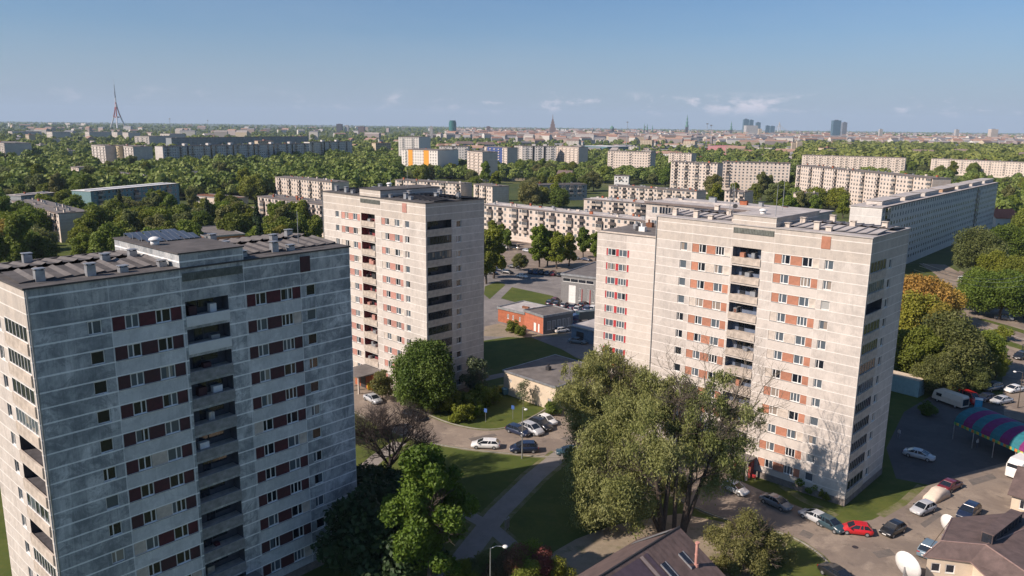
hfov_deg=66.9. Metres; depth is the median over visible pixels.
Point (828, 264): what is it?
window
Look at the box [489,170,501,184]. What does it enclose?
deciduous tree
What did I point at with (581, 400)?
willow tree
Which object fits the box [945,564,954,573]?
window
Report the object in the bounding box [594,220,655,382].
apartment wing
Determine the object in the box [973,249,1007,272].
deciduous tree
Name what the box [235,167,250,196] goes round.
deciduous tree
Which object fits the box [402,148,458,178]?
apartment block
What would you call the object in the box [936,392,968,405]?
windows
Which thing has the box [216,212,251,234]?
deciduous tree
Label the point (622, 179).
apartment block
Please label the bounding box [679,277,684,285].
window
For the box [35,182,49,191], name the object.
deciduous tree
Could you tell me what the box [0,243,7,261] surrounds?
deciduous tree
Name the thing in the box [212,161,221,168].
deciduous tree
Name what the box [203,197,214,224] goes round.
spruce tree
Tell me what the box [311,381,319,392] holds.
window
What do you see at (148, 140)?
apartment block
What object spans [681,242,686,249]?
window
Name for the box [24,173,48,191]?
deciduous tree
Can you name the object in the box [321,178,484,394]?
apartment tower
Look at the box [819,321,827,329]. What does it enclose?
window
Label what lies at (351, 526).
deciduous tree
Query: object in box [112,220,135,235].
deciduous tree
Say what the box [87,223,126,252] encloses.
deciduous tree
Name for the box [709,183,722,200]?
deciduous tree
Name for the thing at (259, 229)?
spruce tree
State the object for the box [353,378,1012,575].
courtyard road
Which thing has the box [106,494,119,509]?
window
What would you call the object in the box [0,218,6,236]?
deciduous tree
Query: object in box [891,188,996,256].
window
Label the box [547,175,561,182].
deciduous tree
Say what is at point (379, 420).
bare tree
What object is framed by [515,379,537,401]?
deciduous tree
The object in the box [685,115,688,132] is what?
church
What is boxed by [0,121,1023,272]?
ground
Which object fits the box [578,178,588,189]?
deciduous tree
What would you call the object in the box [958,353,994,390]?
deciduous tree
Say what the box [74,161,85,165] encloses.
deciduous tree
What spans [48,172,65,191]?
deciduous tree
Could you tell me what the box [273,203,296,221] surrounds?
deciduous tree
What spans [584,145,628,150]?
arena
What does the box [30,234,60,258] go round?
deciduous tree
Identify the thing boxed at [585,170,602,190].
deciduous tree
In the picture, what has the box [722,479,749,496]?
parked car
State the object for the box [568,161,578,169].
deciduous tree
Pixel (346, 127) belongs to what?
tower block
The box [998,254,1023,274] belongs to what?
deciduous tree
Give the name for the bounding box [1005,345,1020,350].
pavement
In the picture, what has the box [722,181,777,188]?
window
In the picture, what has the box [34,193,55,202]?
deciduous tree
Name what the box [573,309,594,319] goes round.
box truck
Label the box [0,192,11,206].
deciduous tree
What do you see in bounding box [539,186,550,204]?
deciduous tree
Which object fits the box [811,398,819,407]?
window
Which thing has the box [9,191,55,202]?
apartment block
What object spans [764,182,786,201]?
deciduous tree
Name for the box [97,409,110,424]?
window
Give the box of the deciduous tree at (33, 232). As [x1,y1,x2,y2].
[4,229,38,252]
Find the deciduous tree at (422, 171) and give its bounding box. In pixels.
[412,164,431,179]
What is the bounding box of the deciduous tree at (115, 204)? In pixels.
[102,199,130,212]
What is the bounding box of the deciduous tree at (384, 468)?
[370,462,391,474]
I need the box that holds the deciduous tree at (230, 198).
[222,195,244,203]
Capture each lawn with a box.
[0,204,1023,575]
[484,282,504,298]
[501,287,552,304]
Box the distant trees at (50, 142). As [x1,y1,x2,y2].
[0,126,793,156]
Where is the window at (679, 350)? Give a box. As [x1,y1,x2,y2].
[675,346,680,354]
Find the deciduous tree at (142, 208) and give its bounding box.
[139,205,149,211]
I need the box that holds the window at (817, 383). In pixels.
[813,379,821,388]
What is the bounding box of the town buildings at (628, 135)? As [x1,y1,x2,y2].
[8,123,1023,144]
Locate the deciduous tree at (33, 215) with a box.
[11,206,52,231]
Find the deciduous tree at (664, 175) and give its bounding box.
[658,166,670,186]
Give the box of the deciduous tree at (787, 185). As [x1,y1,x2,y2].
[779,180,791,194]
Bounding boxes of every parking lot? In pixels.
[484,267,593,359]
[496,240,596,271]
[946,271,1023,329]
[1002,349,1023,421]
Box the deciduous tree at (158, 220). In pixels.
[139,213,164,232]
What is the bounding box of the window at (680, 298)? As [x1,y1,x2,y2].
[678,295,683,302]
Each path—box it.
[362,442,404,465]
[437,451,563,575]
[463,513,517,546]
[484,372,503,380]
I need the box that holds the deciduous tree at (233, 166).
[230,164,238,171]
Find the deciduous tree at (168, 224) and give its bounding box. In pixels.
[162,220,177,229]
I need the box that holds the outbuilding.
[1007,465,1023,511]
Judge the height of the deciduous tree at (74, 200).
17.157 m
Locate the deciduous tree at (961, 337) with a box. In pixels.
[916,309,998,375]
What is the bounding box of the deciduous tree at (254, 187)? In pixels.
[238,174,266,203]
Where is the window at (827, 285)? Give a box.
[823,280,831,289]
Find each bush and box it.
[448,402,474,423]
[469,403,484,417]
[505,319,518,332]
[515,325,526,335]
[544,399,562,414]
[917,399,938,415]
[992,325,1014,340]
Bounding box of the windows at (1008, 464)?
[1007,463,1017,468]
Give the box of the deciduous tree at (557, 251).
[548,230,565,268]
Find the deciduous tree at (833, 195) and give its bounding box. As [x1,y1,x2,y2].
[825,187,851,208]
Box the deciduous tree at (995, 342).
[979,328,1012,364]
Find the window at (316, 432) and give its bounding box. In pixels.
[313,427,320,438]
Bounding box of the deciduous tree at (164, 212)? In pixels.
[142,206,174,222]
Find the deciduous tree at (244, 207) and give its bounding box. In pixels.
[224,200,249,213]
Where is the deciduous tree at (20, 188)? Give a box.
[12,183,32,193]
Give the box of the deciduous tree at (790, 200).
[779,195,799,206]
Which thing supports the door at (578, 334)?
in the garage at (584, 330)
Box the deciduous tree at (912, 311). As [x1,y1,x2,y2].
[898,290,940,331]
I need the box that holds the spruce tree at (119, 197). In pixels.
[117,188,123,203]
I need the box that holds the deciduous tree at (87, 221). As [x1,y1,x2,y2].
[71,215,98,232]
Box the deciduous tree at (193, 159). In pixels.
[189,157,199,163]
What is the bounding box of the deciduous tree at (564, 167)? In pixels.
[557,165,572,171]
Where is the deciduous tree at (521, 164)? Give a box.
[514,161,527,169]
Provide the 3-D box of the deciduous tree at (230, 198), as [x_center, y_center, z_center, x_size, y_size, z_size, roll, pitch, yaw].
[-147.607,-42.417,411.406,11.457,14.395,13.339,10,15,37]
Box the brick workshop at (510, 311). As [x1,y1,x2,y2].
[497,300,546,325]
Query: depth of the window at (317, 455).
89.60 m
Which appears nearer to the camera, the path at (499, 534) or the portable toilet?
the path at (499, 534)
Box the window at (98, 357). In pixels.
[91,350,104,365]
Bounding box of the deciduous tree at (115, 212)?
[105,209,120,221]
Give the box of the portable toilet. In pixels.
[974,397,982,406]
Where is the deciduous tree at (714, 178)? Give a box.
[703,174,723,192]
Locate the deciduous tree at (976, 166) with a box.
[965,162,980,171]
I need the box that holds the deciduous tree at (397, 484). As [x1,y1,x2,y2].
[380,474,406,493]
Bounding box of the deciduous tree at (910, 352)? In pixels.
[894,324,958,373]
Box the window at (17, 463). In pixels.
[16,461,19,473]
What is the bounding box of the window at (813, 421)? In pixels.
[810,416,817,426]
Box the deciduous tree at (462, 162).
[458,159,466,166]
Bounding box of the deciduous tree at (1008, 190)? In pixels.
[1000,184,1015,196]
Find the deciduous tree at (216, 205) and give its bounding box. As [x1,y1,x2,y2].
[212,200,230,219]
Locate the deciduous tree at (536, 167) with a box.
[532,163,541,171]
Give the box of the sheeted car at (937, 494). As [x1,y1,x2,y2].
[922,486,950,503]
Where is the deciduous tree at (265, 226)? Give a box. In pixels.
[246,222,271,235]
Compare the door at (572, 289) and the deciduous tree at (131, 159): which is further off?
the deciduous tree at (131, 159)
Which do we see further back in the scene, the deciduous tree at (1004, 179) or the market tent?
the deciduous tree at (1004, 179)
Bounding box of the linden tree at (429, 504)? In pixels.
[377,442,480,575]
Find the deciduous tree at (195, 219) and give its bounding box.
[188,216,203,225]
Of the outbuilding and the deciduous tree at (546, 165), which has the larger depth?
the deciduous tree at (546, 165)
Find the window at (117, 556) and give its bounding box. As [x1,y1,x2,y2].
[111,548,124,563]
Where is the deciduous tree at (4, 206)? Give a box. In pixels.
[0,196,12,214]
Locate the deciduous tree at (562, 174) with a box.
[557,172,565,180]
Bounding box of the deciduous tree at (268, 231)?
[263,228,273,234]
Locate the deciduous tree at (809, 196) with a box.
[804,192,812,207]
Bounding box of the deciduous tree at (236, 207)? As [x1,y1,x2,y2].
[231,203,241,216]
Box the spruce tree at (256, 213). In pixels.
[252,201,262,226]
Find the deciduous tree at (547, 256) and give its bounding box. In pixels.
[540,230,552,266]
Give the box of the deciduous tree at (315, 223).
[306,214,322,237]
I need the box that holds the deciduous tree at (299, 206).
[288,199,311,220]
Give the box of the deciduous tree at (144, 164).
[140,162,150,169]
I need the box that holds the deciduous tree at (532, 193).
[517,181,543,204]
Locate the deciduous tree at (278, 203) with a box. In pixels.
[262,200,284,222]
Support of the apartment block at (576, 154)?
on the ground at (943, 256)
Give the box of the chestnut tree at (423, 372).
[389,337,456,410]
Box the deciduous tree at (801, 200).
[795,191,806,207]
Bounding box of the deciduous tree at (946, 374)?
[909,352,966,392]
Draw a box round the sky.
[0,0,1023,132]
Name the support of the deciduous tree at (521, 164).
on the ground at (943, 256)
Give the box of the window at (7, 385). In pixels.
[5,375,8,389]
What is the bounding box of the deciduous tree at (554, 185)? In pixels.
[549,181,559,207]
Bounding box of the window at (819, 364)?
[815,360,823,368]
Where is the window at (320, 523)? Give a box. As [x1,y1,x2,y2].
[317,517,324,528]
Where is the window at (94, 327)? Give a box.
[87,320,101,334]
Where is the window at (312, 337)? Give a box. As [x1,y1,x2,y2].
[309,333,317,344]
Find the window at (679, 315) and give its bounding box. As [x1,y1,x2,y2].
[677,312,682,320]
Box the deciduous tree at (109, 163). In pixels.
[99,160,116,165]
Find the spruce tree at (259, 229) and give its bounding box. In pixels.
[255,216,263,234]
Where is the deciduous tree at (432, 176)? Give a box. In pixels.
[428,164,435,179]
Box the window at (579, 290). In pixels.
[578,288,580,300]
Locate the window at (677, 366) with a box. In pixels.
[674,364,679,371]
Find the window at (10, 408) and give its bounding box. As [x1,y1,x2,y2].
[9,404,12,418]
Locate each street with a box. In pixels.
[502,241,592,254]
[919,263,1023,344]
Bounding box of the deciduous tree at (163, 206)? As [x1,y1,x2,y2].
[158,204,168,211]
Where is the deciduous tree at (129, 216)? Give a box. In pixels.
[120,209,141,231]
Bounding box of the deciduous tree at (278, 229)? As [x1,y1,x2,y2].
[272,225,286,232]
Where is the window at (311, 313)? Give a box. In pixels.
[307,309,316,320]
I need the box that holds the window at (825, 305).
[821,301,829,310]
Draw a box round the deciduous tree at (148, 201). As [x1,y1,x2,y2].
[138,197,158,208]
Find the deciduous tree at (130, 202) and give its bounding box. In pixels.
[122,196,143,208]
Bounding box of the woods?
[0,144,1023,210]
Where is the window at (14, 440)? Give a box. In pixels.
[12,432,15,445]
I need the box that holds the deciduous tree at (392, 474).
[386,467,403,481]
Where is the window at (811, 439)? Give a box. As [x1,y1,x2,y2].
[808,435,816,444]
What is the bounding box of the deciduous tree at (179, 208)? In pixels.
[168,203,190,214]
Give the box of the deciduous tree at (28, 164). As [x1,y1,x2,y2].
[25,162,32,167]
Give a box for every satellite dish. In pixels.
[895,551,920,575]
[941,514,951,534]
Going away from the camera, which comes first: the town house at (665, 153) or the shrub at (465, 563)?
the shrub at (465, 563)
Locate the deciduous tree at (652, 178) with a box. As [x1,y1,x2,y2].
[646,173,657,184]
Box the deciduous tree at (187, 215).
[172,211,192,223]
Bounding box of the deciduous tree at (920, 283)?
[900,273,955,325]
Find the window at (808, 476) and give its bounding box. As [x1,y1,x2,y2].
[804,472,812,481]
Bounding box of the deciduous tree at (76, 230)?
[66,225,92,244]
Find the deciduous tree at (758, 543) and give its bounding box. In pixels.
[701,505,798,575]
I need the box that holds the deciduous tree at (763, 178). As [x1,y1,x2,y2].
[756,171,769,199]
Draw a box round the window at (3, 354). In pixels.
[1,346,4,359]
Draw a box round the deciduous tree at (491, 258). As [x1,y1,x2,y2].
[484,234,499,283]
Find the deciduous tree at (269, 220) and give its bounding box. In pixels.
[263,214,277,227]
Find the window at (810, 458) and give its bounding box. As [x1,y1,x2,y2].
[806,454,814,463]
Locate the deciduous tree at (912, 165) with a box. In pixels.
[907,161,917,170]
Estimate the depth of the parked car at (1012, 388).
155.53 m
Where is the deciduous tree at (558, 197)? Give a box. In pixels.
[549,187,569,207]
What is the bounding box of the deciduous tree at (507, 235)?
[503,228,511,249]
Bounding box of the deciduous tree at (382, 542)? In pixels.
[360,504,449,575]
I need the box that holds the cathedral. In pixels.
[608,126,615,132]
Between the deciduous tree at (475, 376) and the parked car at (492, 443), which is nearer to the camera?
the parked car at (492, 443)
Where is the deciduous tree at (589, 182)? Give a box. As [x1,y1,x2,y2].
[577,175,592,188]
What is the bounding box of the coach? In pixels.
[1005,452,1023,477]
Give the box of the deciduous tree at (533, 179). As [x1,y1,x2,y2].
[517,176,539,192]
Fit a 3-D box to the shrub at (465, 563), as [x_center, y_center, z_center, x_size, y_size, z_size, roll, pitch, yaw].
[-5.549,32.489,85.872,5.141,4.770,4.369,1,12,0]
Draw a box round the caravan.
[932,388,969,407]
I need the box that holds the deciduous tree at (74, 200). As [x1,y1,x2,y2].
[62,193,85,208]
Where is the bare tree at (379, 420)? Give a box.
[354,399,444,468]
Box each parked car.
[363,393,382,403]
[402,408,423,421]
[471,437,499,449]
[501,269,513,273]
[505,422,531,436]
[509,244,520,249]
[509,440,538,453]
[517,273,527,277]
[520,420,544,435]
[529,415,552,430]
[538,269,545,274]
[538,413,557,425]
[545,299,553,304]
[549,270,556,275]
[552,300,561,305]
[554,326,569,332]
[556,445,582,455]
[560,302,569,307]
[568,303,577,308]
[568,337,587,344]
[573,306,581,310]
[573,319,582,323]
[578,301,587,306]
[581,257,591,260]
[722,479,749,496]
[759,492,792,511]
[798,508,824,526]
[816,513,844,533]
[817,561,852,575]
[842,520,873,536]
[879,518,906,538]
[902,447,935,461]
[910,498,936,516]
[916,538,936,558]
[937,477,963,492]
[956,499,981,516]
[978,392,995,402]
[982,380,1003,391]
[990,395,1013,404]
[994,314,1013,320]
[1003,384,1023,393]
[1012,350,1023,359]
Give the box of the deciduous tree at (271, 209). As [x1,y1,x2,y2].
[268,205,277,215]
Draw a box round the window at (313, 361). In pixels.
[310,357,318,368]
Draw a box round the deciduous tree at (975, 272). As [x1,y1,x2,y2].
[955,266,998,313]
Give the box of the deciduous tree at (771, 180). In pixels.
[765,174,773,189]
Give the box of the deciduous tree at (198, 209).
[191,207,202,212]
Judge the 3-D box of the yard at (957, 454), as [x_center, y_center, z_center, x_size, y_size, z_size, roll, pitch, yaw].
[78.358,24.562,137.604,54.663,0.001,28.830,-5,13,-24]
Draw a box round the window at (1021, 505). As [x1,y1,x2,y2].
[1018,500,1023,509]
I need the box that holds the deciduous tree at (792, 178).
[789,173,795,183]
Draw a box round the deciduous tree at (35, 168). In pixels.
[30,163,47,174]
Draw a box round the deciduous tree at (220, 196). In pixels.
[213,187,227,204]
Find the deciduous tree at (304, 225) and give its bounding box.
[289,210,309,236]
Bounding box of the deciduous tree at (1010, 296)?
[967,268,1023,319]
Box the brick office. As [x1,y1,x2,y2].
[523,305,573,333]
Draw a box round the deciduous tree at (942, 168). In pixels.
[933,165,946,173]
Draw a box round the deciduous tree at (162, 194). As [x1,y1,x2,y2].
[155,189,166,202]
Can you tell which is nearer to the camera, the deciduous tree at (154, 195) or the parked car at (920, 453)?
the parked car at (920, 453)
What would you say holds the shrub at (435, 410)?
on the lawn at (540, 516)
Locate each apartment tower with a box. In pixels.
[0,216,356,575]
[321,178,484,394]
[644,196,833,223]
[645,183,910,505]
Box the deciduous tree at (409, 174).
[405,170,414,178]
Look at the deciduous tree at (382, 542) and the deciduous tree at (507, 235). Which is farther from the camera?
the deciduous tree at (507, 235)
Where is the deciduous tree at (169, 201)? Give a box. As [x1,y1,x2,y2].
[159,194,177,211]
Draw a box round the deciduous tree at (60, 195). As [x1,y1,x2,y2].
[51,189,71,202]
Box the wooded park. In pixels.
[734,139,1023,167]
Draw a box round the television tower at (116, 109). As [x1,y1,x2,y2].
[110,79,125,127]
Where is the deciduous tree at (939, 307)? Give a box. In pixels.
[911,301,958,327]
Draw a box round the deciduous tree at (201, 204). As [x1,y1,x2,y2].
[193,198,214,219]
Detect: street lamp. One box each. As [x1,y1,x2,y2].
[490,545,507,575]
[521,407,527,458]
[1013,371,1022,407]
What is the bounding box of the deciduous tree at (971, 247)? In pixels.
[951,225,1010,269]
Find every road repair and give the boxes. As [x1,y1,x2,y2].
[468,434,496,440]
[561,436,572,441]
[799,530,813,538]
[873,549,894,557]
[921,512,941,527]
[969,474,995,484]
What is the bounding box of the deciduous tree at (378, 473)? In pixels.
[357,463,387,486]
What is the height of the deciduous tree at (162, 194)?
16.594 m
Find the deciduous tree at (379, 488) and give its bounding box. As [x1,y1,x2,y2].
[352,476,399,504]
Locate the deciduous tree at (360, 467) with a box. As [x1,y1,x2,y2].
[356,460,373,477]
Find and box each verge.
[357,412,829,561]
[391,393,642,437]
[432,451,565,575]
[463,512,520,551]
[777,485,838,516]
[877,484,924,517]
[978,319,1023,332]
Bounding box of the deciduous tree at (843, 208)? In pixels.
[836,193,849,217]
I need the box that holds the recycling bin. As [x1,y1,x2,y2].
[502,387,508,394]
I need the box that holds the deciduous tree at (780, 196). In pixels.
[773,189,785,205]
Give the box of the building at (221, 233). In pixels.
[197,225,244,239]
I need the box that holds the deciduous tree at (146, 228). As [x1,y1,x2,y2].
[143,226,162,233]
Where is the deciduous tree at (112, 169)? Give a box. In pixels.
[99,166,120,173]
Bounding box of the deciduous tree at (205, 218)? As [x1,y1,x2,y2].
[191,210,214,225]
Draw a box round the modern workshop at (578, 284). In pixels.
[560,261,596,304]
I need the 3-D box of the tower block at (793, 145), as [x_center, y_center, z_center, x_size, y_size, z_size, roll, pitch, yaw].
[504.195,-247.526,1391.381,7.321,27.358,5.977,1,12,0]
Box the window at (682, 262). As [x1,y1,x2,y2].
[680,260,685,267]
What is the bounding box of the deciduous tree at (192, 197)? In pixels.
[184,185,199,208]
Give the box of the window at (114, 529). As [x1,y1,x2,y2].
[109,522,121,536]
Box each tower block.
[336,124,342,132]
[344,125,348,133]
[358,126,364,133]
[429,126,432,137]
[449,120,455,130]
[549,117,555,131]
[742,119,748,131]
[743,125,757,133]
[769,126,774,132]
[791,142,795,148]
[795,141,802,148]
[830,120,841,134]
[840,122,846,134]
[878,129,882,135]
[954,129,958,135]
[987,129,997,136]
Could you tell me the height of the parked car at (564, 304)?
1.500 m
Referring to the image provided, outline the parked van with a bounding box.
[952,387,979,404]
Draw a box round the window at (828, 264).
[825,260,833,269]
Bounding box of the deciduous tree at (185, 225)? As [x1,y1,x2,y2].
[177,219,203,235]
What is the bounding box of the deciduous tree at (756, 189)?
[747,183,762,201]
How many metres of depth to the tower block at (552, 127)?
3801.86 m
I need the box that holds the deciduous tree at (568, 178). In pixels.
[561,173,577,182]
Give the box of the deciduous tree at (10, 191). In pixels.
[3,188,14,193]
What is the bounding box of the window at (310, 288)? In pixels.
[306,284,315,295]
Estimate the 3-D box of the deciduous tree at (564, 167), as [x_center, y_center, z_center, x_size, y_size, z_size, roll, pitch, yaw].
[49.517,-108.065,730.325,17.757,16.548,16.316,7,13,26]
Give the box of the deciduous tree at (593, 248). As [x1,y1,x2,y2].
[588,231,597,260]
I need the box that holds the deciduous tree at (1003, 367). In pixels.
[989,351,1010,378]
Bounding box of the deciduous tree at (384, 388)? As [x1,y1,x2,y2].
[369,369,393,399]
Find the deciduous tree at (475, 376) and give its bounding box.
[459,356,491,391]
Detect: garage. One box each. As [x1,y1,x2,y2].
[502,354,605,407]
[570,319,594,344]
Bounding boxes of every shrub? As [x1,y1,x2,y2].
[425,399,441,412]
[438,389,464,412]
[443,557,482,575]
[461,390,481,405]
[464,550,492,575]
[469,383,494,406]
[478,554,509,575]
[481,542,528,575]
[486,385,502,401]
[507,537,549,573]
[509,558,540,575]
[518,544,563,575]
[538,554,576,575]
[793,478,804,486]
[805,485,817,493]
[818,488,829,500]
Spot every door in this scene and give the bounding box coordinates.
[568,285,575,302]
[576,331,583,338]
[976,401,980,406]
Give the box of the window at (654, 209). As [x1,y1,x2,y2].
[652,206,657,212]
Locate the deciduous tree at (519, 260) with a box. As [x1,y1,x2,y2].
[511,253,528,267]
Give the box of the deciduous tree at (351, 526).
[310,486,391,575]
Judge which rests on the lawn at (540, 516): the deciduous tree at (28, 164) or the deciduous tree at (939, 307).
the deciduous tree at (939, 307)
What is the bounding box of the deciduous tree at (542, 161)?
[539,158,545,165]
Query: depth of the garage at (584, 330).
188.80 m
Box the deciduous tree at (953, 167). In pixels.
[947,160,958,176]
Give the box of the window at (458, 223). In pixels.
[456,220,460,227]
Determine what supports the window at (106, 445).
in the apartment tower at (174, 402)
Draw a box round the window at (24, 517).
[23,515,26,528]
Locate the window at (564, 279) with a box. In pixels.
[563,278,593,284]
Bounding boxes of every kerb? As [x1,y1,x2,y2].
[353,377,711,467]
[354,412,827,561]
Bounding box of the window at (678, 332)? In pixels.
[676,329,681,337]
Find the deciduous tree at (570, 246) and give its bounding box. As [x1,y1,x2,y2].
[563,232,577,265]
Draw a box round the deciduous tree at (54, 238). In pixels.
[29,223,58,248]
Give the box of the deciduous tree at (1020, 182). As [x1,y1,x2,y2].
[1018,178,1023,187]
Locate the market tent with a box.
[952,407,1023,457]
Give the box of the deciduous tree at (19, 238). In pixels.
[3,213,34,261]
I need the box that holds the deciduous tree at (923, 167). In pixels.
[916,164,928,172]
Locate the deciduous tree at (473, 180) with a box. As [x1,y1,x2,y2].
[468,176,483,188]
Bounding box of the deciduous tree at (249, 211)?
[246,207,253,220]
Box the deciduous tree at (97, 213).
[83,204,113,228]
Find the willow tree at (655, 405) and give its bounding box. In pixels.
[556,330,793,541]
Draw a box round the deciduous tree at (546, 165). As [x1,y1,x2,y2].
[543,161,557,167]
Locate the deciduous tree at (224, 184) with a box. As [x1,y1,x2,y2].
[219,180,235,194]
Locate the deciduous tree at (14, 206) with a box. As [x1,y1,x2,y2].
[10,200,39,213]
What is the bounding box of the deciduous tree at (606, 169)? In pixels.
[598,166,610,182]
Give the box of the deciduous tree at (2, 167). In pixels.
[0,165,14,172]
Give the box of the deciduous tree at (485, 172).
[480,161,490,182]
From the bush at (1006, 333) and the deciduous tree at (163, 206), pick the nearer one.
the bush at (1006, 333)
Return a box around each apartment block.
[0,141,31,155]
[8,131,41,134]
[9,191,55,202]
[11,197,86,242]
[46,131,70,138]
[70,166,83,171]
[71,182,179,205]
[85,131,111,136]
[91,144,115,162]
[112,132,122,137]
[115,144,125,159]
[122,132,139,138]
[122,144,152,160]
[134,136,170,144]
[155,142,309,159]
[160,133,184,137]
[166,136,307,144]
[257,194,323,236]
[274,175,348,199]
[304,140,351,154]
[395,177,471,196]
[398,135,430,155]
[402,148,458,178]
[439,144,469,159]
[467,149,497,180]
[474,183,508,203]
[484,145,517,164]
[484,201,645,250]
[514,144,522,159]
[522,144,555,161]
[534,182,587,199]
[556,145,587,163]
[584,195,650,216]
[607,149,655,168]
[608,184,705,200]
[614,175,629,184]
[668,152,696,162]
[670,160,722,193]
[722,160,790,189]
[724,188,752,203]
[793,191,818,197]
[795,163,950,207]
[802,154,906,172]
[849,178,998,263]
[930,158,1023,177]
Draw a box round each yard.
[484,323,568,337]
[550,514,786,575]
[887,395,1023,484]
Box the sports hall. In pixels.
[708,145,735,153]
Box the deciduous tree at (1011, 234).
[991,223,1023,256]
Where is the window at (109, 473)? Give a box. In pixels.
[103,466,116,481]
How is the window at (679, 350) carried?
in the apartment tower at (810, 299)
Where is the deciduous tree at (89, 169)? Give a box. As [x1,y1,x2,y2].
[81,165,95,176]
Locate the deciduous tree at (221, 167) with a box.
[216,162,230,172]
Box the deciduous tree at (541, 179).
[536,174,546,182]
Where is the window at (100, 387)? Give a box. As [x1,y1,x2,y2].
[94,380,107,394]
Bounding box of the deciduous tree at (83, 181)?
[69,174,99,192]
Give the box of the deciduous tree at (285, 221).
[269,216,301,236]
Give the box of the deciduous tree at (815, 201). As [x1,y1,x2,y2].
[809,194,822,208]
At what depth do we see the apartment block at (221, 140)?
1321.60 m
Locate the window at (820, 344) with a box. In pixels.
[817,340,825,349]
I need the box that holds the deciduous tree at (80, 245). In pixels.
[69,232,90,254]
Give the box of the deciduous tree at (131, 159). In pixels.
[126,155,137,163]
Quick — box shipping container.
[891,370,924,397]
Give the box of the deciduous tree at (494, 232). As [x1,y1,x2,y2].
[484,224,506,278]
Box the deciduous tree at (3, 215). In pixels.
[0,211,13,223]
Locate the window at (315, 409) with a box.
[312,404,319,415]
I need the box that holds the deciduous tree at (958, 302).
[934,279,966,312]
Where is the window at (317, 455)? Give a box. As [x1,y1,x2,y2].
[314,450,321,461]
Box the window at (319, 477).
[315,472,322,484]
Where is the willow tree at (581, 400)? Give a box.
[545,341,660,477]
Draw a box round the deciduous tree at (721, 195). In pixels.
[706,189,724,200]
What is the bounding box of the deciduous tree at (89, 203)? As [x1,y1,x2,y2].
[82,201,96,209]
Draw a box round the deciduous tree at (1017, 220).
[1009,207,1023,227]
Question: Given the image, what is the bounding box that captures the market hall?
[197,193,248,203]
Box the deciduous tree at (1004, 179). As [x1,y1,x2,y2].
[1001,176,1011,185]
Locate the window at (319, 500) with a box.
[316,495,323,506]
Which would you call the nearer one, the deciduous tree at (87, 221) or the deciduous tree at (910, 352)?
the deciduous tree at (910, 352)
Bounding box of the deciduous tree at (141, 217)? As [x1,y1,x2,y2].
[114,207,150,230]
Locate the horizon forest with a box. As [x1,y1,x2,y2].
[0,121,1023,138]
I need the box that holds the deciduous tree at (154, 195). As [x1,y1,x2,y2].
[149,192,160,204]
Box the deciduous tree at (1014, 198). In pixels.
[1005,194,1020,212]
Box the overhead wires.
[916,263,1021,287]
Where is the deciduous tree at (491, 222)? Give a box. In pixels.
[487,220,497,227]
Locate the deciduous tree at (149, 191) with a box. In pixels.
[145,189,155,197]
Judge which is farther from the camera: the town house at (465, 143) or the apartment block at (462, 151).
the town house at (465, 143)
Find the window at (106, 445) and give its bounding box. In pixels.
[100,438,113,453]
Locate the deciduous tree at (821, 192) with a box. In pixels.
[805,186,827,205]
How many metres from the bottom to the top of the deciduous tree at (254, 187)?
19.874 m
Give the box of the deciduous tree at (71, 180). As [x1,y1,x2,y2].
[62,174,78,193]
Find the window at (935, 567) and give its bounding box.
[930,563,940,572]
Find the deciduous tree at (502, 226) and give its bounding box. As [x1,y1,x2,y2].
[497,223,505,230]
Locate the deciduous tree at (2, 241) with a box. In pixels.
[0,234,8,260]
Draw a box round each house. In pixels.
[25,133,34,139]
[67,149,74,155]
[254,139,273,143]
[372,141,390,150]
[454,141,473,145]
[468,145,483,147]
[475,142,495,145]
[510,172,524,180]
[520,141,531,144]
[531,139,544,144]
[557,169,572,173]
[566,139,580,145]
[577,526,724,575]
[579,137,590,140]
[629,145,640,149]
[640,139,653,146]
[656,151,670,155]
[664,143,680,146]
[683,140,696,146]
[725,146,746,154]
[775,149,794,151]
[818,146,836,149]
[923,509,1023,575]
[992,207,1016,226]
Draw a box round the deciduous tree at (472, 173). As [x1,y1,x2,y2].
[464,170,478,181]
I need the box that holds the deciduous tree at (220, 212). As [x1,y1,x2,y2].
[214,205,232,222]
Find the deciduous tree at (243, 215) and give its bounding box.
[241,212,252,224]
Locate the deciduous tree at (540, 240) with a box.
[528,224,550,266]
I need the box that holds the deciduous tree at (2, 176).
[0,173,14,182]
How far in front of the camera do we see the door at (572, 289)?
229.47 m
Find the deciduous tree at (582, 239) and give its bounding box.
[575,227,590,257]
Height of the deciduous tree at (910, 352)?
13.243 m
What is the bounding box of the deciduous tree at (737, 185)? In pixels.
[730,182,740,189]

